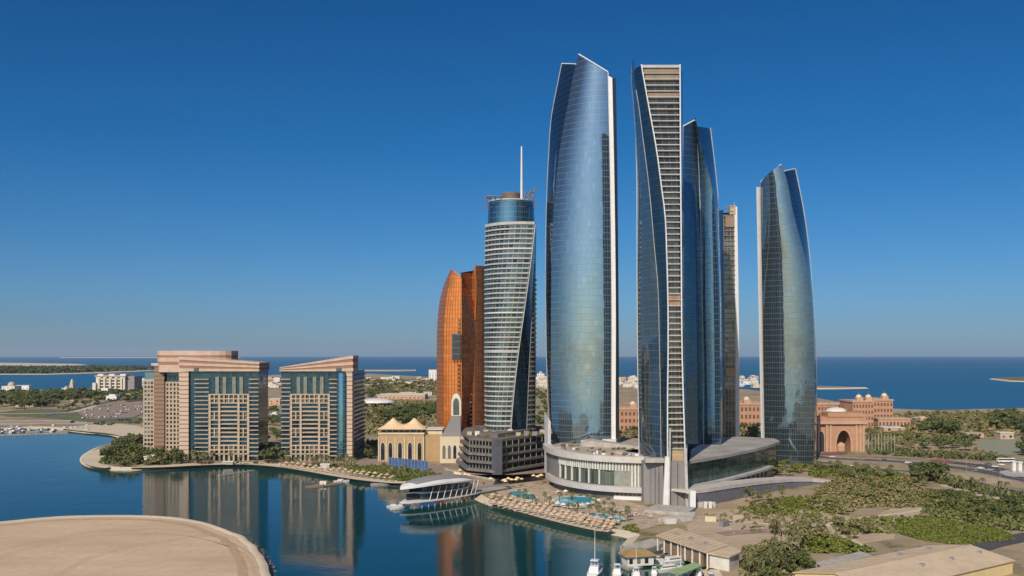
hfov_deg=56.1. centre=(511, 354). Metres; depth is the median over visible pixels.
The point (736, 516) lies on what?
storage container
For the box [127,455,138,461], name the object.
leafy tree
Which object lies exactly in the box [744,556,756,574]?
palm tree
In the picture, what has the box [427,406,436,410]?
broad tree
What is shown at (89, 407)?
road
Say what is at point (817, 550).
shrub
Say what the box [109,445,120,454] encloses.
leafy tree
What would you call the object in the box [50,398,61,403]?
broad tree
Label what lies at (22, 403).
broad tree
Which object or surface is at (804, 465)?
leafy tree
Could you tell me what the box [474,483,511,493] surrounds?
walkway
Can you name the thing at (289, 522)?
sea
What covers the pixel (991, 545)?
road
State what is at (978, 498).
leafy tree
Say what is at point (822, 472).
roadside shrubbery
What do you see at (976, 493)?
bare ground
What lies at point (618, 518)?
swimming pool
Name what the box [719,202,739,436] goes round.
residential tower
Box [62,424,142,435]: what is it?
beach
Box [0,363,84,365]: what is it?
sand bank
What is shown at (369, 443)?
leafy tree
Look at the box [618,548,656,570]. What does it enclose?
quay kiosk
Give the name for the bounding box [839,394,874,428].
palace wing
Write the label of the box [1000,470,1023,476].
roundabout island
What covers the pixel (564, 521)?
beach
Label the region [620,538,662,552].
quay platform
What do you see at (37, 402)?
broad tree
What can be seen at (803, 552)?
leafy tree
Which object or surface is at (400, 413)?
broad tree
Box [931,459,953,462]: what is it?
flower bed
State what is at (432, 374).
apartment block
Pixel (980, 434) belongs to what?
lodge
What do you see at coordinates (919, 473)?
broad tree
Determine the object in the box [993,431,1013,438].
lodge
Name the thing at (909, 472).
kerb
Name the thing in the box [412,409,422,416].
broad tree
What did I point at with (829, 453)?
flower bed
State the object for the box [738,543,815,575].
marina shrubbery
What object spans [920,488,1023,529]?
mangrove shrubbery
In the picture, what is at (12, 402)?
broad tree
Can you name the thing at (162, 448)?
leafy tree
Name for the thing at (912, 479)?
olive tree
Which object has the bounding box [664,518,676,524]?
storage container
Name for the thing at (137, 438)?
leafy tree
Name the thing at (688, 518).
storage container
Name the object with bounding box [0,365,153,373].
island woods
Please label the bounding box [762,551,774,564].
palm tree
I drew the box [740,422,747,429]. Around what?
leafy tree
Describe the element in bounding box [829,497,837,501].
olive tree
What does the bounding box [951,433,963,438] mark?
broad tree
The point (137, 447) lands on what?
leafy tree
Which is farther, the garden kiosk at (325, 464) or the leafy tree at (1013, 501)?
the garden kiosk at (325, 464)
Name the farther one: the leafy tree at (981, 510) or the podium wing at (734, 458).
the podium wing at (734, 458)
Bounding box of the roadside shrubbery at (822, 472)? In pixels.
[808,465,918,480]
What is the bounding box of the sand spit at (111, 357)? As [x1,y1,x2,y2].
[60,357,239,357]
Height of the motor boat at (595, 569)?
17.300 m
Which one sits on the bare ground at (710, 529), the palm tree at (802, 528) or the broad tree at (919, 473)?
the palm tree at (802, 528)
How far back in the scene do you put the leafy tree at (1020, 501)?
481.39 m
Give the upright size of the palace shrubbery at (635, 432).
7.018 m
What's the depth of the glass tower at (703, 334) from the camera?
595.73 m
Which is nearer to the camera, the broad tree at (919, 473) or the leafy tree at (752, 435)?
the broad tree at (919, 473)
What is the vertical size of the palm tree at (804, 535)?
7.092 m
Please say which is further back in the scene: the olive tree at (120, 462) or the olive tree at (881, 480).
the olive tree at (120, 462)
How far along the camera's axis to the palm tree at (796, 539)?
372.10 m
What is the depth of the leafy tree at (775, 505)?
480.20 m
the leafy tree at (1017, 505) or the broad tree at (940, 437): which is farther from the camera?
the broad tree at (940, 437)
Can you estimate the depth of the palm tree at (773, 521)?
411.20 m
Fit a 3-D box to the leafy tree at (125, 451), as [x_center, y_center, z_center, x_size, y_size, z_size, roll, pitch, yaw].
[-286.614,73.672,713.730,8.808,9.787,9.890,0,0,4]
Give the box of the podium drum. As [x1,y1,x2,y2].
[543,412,646,499]
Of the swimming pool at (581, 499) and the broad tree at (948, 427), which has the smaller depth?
the swimming pool at (581, 499)
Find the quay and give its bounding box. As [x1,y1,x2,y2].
[0,421,87,424]
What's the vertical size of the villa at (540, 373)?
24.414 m
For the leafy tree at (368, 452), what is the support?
on the ground at (898, 542)
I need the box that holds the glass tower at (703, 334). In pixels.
[683,117,722,457]
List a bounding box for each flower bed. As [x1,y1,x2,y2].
[819,452,847,454]
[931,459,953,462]
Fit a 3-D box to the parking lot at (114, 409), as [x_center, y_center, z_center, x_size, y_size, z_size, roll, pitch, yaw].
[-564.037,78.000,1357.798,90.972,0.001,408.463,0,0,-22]
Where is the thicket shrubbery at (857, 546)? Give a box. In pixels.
[799,531,874,552]
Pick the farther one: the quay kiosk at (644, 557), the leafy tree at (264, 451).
the leafy tree at (264, 451)
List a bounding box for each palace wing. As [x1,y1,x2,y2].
[619,401,637,432]
[739,394,760,428]
[817,402,839,415]
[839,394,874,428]
[863,393,893,416]
[874,417,910,427]
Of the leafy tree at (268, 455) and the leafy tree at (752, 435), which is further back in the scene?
the leafy tree at (752, 435)
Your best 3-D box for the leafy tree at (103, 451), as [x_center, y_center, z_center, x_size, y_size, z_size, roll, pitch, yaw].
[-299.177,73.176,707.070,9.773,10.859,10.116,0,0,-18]
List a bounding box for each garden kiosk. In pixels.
[223,461,234,464]
[320,463,330,467]
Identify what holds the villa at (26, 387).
on the ground at (898, 542)
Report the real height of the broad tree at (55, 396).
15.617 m
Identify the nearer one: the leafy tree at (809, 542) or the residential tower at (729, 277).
the leafy tree at (809, 542)
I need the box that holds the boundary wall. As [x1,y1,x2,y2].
[659,512,694,521]
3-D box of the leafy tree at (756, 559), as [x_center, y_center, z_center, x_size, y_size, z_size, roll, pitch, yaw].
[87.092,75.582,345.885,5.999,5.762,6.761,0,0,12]
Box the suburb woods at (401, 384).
[364,378,436,394]
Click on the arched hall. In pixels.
(414, 438)
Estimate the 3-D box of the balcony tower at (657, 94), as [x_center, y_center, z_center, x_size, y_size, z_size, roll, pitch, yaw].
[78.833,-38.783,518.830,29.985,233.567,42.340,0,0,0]
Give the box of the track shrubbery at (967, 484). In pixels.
[928,474,1023,498]
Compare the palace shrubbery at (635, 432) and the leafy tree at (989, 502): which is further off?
the palace shrubbery at (635, 432)
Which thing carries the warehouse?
on the ground at (898, 542)
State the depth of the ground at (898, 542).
652.24 m
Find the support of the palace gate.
on the ground at (898, 542)
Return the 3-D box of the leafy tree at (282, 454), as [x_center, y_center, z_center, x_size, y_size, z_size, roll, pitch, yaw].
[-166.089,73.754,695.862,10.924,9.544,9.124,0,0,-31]
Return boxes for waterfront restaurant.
[399,474,479,507]
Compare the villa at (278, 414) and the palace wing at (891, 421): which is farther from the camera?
the villa at (278, 414)
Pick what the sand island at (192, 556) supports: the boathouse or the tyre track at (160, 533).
the tyre track at (160, 533)
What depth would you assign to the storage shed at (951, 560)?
331.60 m
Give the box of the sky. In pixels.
[0,0,1023,356]
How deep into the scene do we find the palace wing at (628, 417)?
960.00 m
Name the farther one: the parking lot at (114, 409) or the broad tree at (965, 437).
the parking lot at (114, 409)
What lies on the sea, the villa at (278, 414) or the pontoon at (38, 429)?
the pontoon at (38, 429)
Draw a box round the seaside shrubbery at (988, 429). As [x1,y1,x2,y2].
[866,410,1023,446]
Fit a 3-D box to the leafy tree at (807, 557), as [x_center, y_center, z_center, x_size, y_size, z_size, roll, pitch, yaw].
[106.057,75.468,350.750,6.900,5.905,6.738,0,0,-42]
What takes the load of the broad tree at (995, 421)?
on the ground at (898, 542)
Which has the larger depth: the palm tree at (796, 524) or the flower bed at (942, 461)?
the flower bed at (942, 461)
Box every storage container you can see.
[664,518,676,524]
[680,515,691,521]
[705,516,715,521]
[719,520,728,526]
[731,514,743,519]
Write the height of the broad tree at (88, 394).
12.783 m
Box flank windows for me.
[527,232,535,430]
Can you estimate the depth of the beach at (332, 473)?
657.45 m
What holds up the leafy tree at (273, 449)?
on the ground at (898, 542)
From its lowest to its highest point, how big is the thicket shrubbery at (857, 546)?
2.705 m
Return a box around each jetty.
[305,480,344,487]
[370,482,389,486]
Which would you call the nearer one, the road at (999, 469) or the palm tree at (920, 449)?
the road at (999, 469)
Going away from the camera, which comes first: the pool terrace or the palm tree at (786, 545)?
the palm tree at (786, 545)
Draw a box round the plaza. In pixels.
[355,458,447,473]
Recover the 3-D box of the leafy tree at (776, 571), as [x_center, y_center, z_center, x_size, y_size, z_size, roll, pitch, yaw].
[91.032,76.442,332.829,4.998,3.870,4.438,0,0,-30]
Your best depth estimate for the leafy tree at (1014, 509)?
456.43 m
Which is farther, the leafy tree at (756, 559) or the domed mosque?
the domed mosque
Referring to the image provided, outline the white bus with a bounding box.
[996,458,1014,461]
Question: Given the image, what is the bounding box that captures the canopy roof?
[364,398,394,404]
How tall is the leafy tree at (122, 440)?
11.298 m
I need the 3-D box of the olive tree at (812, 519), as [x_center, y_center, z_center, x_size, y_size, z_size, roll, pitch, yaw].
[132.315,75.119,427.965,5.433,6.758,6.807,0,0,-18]
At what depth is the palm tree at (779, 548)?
353.43 m
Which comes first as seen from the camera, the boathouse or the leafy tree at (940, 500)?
the boathouse
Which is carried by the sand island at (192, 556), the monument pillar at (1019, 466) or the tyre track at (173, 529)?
the tyre track at (173, 529)
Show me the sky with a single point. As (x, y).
(251, 178)
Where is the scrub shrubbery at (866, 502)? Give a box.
[805,477,938,513]
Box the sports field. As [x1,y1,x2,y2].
[977,440,1022,454]
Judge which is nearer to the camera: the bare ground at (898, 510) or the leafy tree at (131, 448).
the bare ground at (898, 510)
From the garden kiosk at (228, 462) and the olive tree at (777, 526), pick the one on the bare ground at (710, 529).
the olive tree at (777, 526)
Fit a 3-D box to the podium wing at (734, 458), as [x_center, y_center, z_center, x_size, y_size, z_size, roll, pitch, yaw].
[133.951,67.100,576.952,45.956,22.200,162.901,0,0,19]
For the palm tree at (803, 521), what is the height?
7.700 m
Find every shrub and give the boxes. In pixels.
[784,506,794,509]
[811,547,828,553]
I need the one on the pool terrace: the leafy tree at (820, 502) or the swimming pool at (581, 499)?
the swimming pool at (581, 499)
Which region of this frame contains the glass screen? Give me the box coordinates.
[389,457,427,469]
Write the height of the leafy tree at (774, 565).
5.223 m
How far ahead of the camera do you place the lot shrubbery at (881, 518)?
439.22 m
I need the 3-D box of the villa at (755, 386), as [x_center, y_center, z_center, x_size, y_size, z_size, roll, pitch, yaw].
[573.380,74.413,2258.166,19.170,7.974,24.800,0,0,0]
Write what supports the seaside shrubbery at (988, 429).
on the ground at (898, 542)
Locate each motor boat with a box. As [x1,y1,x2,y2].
[587,553,602,575]
[612,563,621,575]
[631,558,640,575]
[651,566,657,575]
[653,559,682,572]
[654,556,664,563]
[659,555,688,563]
[695,568,702,575]
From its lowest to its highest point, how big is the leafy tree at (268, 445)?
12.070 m
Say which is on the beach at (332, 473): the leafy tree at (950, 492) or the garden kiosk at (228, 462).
the garden kiosk at (228, 462)
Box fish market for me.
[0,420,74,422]
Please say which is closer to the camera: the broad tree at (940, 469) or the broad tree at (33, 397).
the broad tree at (940, 469)
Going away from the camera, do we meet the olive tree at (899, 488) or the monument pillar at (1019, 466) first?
the olive tree at (899, 488)
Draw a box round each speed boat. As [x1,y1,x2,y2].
[333,479,348,482]
[390,506,404,509]
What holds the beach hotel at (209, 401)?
on the ground at (898, 542)
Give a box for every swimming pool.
[508,490,537,499]
[552,496,595,507]
[587,513,624,520]
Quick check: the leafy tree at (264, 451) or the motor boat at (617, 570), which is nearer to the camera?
the motor boat at (617, 570)
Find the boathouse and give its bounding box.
[656,528,740,571]
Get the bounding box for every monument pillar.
[1010,461,1016,471]
[1017,461,1022,472]
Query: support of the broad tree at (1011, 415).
on the ground at (898, 542)
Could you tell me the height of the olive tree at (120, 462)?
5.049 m
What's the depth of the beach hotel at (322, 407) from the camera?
707.00 m
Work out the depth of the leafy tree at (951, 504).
479.15 m
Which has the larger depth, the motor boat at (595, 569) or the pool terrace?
the pool terrace
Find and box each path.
[722,519,863,545]
[814,504,936,533]
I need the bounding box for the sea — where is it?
[0,357,1023,575]
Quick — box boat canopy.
[668,562,701,575]
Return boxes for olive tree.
[116,460,124,464]
[152,457,164,464]
[769,522,782,532]
[801,516,815,524]
[813,526,828,536]
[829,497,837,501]
[832,515,844,522]
[835,478,842,483]
[837,526,851,534]
[848,517,863,527]
[849,529,858,536]
[855,474,864,479]
[859,491,868,495]
[860,524,872,533]
[874,494,883,497]
[876,477,886,482]
[878,489,888,493]
[894,486,906,491]
[898,477,908,482]
[907,476,917,482]
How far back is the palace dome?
1024.84 m
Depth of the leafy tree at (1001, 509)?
459.01 m
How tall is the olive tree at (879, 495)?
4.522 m
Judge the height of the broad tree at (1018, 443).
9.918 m
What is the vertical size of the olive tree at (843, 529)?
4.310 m
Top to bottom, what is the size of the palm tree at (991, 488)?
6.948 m
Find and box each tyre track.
[0,529,260,575]
[2,533,253,575]
[2,534,256,575]
[3,530,252,554]
[54,534,208,575]
[59,535,211,575]
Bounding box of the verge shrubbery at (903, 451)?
[866,444,1011,460]
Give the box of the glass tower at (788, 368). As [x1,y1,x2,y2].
[756,164,816,464]
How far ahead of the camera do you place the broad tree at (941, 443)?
792.57 m
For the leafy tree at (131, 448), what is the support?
on the ground at (898, 542)
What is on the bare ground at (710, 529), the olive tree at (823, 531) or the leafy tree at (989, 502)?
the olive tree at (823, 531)
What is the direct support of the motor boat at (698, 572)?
on the sea
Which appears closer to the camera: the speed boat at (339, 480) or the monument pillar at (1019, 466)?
the speed boat at (339, 480)
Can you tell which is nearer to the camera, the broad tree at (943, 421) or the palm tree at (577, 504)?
the palm tree at (577, 504)
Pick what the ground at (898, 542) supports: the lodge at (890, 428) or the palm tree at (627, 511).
the lodge at (890, 428)
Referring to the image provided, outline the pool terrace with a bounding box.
[496,482,666,529]
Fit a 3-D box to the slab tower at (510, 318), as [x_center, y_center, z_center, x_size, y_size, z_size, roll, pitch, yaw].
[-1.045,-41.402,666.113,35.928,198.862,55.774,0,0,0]
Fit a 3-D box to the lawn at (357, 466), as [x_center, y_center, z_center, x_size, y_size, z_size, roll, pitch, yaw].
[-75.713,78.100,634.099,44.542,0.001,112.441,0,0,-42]
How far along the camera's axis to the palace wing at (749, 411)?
1000.00 m
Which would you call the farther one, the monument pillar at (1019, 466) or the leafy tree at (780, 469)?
the monument pillar at (1019, 466)
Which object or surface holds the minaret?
on the ground at (898, 542)
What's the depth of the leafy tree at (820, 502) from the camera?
489.17 m
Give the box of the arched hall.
[378,393,461,462]
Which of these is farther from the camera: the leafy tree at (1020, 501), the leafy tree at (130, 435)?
the leafy tree at (130, 435)
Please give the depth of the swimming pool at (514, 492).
534.34 m
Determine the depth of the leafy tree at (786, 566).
339.68 m
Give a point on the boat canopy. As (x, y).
(684, 569)
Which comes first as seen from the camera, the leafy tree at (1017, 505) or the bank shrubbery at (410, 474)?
the leafy tree at (1017, 505)
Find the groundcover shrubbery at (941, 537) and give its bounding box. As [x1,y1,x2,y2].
[894,513,1014,544]
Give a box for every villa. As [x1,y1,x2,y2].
[16,385,32,389]
[106,394,120,399]
[269,398,280,405]
[270,385,280,387]
[270,412,280,418]
[400,392,432,394]
[537,371,543,376]
[751,384,759,387]
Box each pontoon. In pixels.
[0,428,75,432]
[0,430,68,434]
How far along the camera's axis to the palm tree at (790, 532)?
385.05 m
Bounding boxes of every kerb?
[817,460,1019,490]
[819,455,1021,481]
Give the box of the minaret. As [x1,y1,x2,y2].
[69,379,74,388]
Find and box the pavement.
[816,453,1016,469]
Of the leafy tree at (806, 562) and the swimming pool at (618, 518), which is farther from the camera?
the swimming pool at (618, 518)
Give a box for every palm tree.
[336,455,342,466]
[569,494,575,502]
[573,501,581,513]
[586,504,592,514]
[606,508,613,518]
[624,509,630,521]
[740,545,756,568]
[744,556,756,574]
[752,490,758,501]
[758,556,769,567]
[760,539,768,545]
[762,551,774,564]
[766,544,774,552]
[768,519,777,536]
[769,536,778,545]
[773,546,785,563]
[777,529,784,540]
[781,541,793,551]
[783,529,794,536]
[790,536,801,551]
[791,522,799,534]
[796,525,808,541]
[799,520,807,525]
[800,533,810,546]
[917,446,923,457]
[987,486,995,496]
[996,481,1003,490]
[1003,481,1011,488]
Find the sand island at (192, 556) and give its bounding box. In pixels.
[0,517,273,575]
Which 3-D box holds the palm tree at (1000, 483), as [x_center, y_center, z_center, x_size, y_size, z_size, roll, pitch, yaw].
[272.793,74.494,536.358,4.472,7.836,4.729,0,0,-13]
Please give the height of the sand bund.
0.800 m
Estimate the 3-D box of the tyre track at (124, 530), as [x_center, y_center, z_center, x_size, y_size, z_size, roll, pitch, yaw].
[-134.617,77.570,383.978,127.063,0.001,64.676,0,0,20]
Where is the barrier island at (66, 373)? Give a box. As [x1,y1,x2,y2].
[0,370,153,374]
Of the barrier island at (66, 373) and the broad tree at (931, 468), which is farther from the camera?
the barrier island at (66, 373)
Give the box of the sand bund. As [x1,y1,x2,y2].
[0,515,270,575]
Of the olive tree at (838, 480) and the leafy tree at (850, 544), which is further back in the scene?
the olive tree at (838, 480)
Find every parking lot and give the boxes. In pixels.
[78,402,142,418]
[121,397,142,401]
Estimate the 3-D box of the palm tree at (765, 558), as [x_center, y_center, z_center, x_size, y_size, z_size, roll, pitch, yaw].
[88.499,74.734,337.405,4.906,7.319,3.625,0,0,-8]
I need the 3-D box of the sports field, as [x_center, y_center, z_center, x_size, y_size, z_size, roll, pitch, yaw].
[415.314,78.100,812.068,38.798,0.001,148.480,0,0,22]
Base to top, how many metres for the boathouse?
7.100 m
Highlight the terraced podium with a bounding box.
[452,425,543,474]
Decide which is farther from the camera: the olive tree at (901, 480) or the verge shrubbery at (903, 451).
the verge shrubbery at (903, 451)
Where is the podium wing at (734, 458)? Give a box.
[688,436,779,486]
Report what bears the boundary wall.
on the ground at (898, 542)
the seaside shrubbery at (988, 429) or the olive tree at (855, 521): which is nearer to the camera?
the olive tree at (855, 521)
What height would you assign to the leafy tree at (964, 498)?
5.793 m
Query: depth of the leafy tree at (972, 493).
516.46 m
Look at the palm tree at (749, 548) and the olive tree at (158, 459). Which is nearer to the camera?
the palm tree at (749, 548)
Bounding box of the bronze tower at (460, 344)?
[437,265,484,430]
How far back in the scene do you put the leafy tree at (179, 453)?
686.28 m
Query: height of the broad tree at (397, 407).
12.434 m
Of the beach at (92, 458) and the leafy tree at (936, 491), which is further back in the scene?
the beach at (92, 458)
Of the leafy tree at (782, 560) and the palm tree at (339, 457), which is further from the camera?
the palm tree at (339, 457)
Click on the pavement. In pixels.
(896, 457)
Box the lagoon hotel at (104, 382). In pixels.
[92,374,141,390]
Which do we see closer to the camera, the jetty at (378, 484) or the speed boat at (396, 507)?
the speed boat at (396, 507)
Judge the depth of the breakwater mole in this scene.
2233.27 m
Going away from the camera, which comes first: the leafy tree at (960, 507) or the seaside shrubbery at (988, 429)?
the leafy tree at (960, 507)
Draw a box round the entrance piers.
[641,428,695,514]
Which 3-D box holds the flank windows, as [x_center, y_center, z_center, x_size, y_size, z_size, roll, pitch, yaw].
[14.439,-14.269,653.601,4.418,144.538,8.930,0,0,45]
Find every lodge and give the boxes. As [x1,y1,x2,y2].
[877,426,904,431]
[911,416,925,420]
[959,432,984,437]
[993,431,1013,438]
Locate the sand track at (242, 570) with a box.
[0,518,248,575]
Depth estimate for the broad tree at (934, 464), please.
610.24 m
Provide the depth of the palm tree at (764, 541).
374.64 m
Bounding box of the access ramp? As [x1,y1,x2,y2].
[671,477,830,507]
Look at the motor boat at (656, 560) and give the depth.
366.78 m
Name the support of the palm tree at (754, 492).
on the ground at (898, 542)
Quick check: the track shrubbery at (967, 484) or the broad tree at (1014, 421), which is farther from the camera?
the broad tree at (1014, 421)
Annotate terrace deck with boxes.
[445,466,547,484]
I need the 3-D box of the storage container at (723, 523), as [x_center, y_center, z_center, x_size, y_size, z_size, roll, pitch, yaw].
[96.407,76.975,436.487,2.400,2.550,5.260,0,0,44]
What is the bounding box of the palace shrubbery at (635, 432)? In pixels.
[619,427,759,437]
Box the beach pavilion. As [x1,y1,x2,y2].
[143,454,168,459]
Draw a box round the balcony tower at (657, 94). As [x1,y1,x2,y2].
[631,60,687,471]
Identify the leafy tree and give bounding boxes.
[99,447,112,457]
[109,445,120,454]
[110,455,121,460]
[111,439,123,445]
[117,437,130,446]
[120,448,132,454]
[122,446,135,452]
[127,433,134,438]
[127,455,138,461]
[131,435,141,442]
[132,443,145,450]
[135,450,143,458]
[143,449,155,455]
[152,446,166,452]
[152,451,164,457]
[169,450,184,462]
[258,448,270,460]
[258,452,273,462]
[265,442,280,447]
[266,444,279,451]
[269,418,279,422]
[273,429,280,436]
[275,450,289,461]
[363,448,375,458]
[366,439,374,446]
[370,440,377,450]
[403,415,411,422]
[739,562,751,568]
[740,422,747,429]
[745,555,761,566]
[748,433,759,436]
[752,551,765,558]
[756,546,769,551]
[756,566,770,575]
[760,562,777,568]
[770,569,781,574]
[771,502,779,508]
[771,552,787,561]
[776,467,786,475]
[778,555,789,563]
[780,459,789,464]
[781,562,795,571]
[783,550,799,563]
[792,464,802,472]
[794,549,809,556]
[796,553,809,565]
[799,463,808,471]
[799,558,815,567]
[805,539,816,546]
[809,535,819,541]
[811,494,820,498]
[816,500,826,504]
[817,538,829,546]
[831,538,843,543]
[836,542,847,547]
[844,541,854,546]
[849,490,861,495]
[888,479,897,483]
[917,492,928,496]
[926,492,940,497]
[929,489,945,494]
[931,496,945,504]
[944,489,955,496]
[948,502,955,508]
[950,496,966,500]
[957,499,971,506]
[957,505,965,511]
[960,489,974,495]
[970,496,983,502]
[971,499,980,504]
[973,504,987,511]
[977,506,985,513]
[979,495,988,504]
[988,499,1004,507]
[991,503,1003,509]
[993,498,1002,502]
[996,507,1006,514]
[999,496,1009,503]
[1006,497,1018,505]
[1009,506,1020,514]
[1010,503,1023,511]
[1011,511,1019,517]
[1014,497,1023,505]
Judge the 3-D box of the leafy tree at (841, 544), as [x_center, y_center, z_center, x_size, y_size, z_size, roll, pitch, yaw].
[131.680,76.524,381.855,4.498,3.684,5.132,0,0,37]
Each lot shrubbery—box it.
[705,506,844,521]
[730,513,874,535]
[832,514,911,533]
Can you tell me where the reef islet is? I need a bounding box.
[991,377,1023,381]
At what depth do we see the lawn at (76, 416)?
1207.97 m
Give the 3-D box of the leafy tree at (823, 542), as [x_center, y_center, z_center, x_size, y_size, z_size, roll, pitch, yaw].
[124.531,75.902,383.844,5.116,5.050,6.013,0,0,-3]
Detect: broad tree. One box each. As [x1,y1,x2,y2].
[7,398,19,408]
[17,400,31,409]
[25,395,36,399]
[32,399,48,405]
[50,394,61,398]
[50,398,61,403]
[72,393,81,397]
[84,392,94,396]
[383,411,395,421]
[391,405,403,409]
[392,410,404,416]
[406,403,418,407]
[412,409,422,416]
[419,403,432,409]
[423,410,434,414]
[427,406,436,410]
[908,462,931,473]
[908,468,929,483]
[909,464,934,475]
[916,423,928,430]
[917,437,933,444]
[917,461,949,474]
[923,419,940,430]
[926,465,950,477]
[933,435,946,440]
[938,440,950,448]
[940,419,959,430]
[941,421,958,432]
[945,438,961,447]
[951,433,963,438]
[957,440,972,450]
[962,434,978,440]
[986,412,1002,418]
[988,416,1008,427]
[990,409,1008,417]
[1004,418,1015,425]
[1005,408,1017,413]
[1006,413,1020,419]
[1011,420,1019,427]
[1015,441,1023,453]
[1016,419,1023,429]
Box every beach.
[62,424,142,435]
[81,449,109,467]
[130,462,404,482]
[490,501,611,531]
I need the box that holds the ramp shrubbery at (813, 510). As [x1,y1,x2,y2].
[737,493,849,515]
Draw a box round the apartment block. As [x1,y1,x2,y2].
[429,370,436,378]
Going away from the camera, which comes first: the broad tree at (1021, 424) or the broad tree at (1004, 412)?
the broad tree at (1021, 424)
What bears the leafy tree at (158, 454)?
on the ground at (898, 542)
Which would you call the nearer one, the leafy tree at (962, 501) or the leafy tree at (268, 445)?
the leafy tree at (962, 501)
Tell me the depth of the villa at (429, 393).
1839.60 m
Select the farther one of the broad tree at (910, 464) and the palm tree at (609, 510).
the broad tree at (910, 464)
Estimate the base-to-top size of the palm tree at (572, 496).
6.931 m
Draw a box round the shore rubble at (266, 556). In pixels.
[220,527,277,571]
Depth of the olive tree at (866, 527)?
415.72 m
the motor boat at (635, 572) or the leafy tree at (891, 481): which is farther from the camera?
the leafy tree at (891, 481)
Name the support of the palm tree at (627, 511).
on the pool terrace
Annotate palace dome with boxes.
[826,407,845,411]
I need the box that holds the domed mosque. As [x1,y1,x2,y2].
[2,382,21,390]
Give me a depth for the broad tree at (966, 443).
778.99 m
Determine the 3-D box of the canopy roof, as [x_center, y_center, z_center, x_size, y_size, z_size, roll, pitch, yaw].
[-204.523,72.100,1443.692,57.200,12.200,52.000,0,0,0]
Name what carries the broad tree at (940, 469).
on the ground at (898, 542)
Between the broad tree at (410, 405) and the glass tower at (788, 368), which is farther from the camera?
the broad tree at (410, 405)
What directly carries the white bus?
on the ground at (898, 542)
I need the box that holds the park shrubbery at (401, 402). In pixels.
[364,399,436,435]
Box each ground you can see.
[0,373,1023,575]
[687,507,894,550]
[870,506,938,522]
[940,484,1023,504]
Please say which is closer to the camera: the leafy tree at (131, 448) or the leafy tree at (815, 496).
the leafy tree at (815, 496)
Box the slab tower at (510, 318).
[484,146,536,430]
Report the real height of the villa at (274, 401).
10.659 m
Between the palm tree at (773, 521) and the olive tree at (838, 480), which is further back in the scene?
the olive tree at (838, 480)
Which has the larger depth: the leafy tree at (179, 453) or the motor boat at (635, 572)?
the leafy tree at (179, 453)
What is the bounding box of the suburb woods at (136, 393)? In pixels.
[0,386,142,399]
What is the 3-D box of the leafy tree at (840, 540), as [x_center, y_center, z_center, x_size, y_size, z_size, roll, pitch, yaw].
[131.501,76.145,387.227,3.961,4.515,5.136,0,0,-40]
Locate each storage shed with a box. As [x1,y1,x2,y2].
[792,544,1015,575]
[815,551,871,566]
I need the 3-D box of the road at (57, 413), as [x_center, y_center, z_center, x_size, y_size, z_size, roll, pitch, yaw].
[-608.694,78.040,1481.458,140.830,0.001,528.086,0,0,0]
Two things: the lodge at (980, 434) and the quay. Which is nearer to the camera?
the lodge at (980, 434)
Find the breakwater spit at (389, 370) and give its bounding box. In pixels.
[364,369,415,370]
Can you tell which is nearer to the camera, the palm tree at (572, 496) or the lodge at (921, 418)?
the palm tree at (572, 496)
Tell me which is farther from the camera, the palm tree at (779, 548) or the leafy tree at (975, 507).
the leafy tree at (975, 507)
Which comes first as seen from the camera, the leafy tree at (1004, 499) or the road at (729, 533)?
the road at (729, 533)
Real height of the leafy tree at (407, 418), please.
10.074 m
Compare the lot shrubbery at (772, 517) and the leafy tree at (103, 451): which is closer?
the lot shrubbery at (772, 517)
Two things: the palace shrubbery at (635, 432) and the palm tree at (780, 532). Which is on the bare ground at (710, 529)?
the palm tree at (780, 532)
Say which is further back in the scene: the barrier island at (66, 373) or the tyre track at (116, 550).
the barrier island at (66, 373)
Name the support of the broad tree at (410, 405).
on the ground at (898, 542)
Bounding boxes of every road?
[5,405,98,413]
[45,399,121,415]
[86,413,142,421]
[715,529,875,551]
[816,455,1023,481]
[818,461,1019,491]
[953,461,1007,471]
[967,532,1023,550]
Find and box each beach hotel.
[143,351,269,460]
[279,355,365,460]
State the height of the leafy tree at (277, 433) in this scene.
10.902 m
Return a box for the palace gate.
[816,412,866,451]
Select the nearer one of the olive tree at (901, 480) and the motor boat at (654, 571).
the motor boat at (654, 571)
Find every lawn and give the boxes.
[0,410,142,423]
[350,465,419,480]
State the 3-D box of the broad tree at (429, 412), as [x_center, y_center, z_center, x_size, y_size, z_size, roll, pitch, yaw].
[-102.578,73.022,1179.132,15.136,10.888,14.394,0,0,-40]
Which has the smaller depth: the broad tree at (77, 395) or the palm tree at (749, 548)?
the palm tree at (749, 548)
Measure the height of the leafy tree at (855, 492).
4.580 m
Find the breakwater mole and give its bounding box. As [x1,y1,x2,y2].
[817,386,868,388]
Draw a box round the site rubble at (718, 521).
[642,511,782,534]
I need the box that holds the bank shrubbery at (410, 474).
[344,464,441,480]
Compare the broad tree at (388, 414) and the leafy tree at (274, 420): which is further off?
the broad tree at (388, 414)
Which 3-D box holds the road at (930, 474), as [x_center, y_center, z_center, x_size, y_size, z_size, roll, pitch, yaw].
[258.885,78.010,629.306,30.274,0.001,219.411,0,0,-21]
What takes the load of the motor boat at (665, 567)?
on the sea
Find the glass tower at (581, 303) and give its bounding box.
[545,54,618,443]
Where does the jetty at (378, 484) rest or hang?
in the sea
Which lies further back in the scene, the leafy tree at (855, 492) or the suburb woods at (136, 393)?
the suburb woods at (136, 393)
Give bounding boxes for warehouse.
[375,393,427,398]
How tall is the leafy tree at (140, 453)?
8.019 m

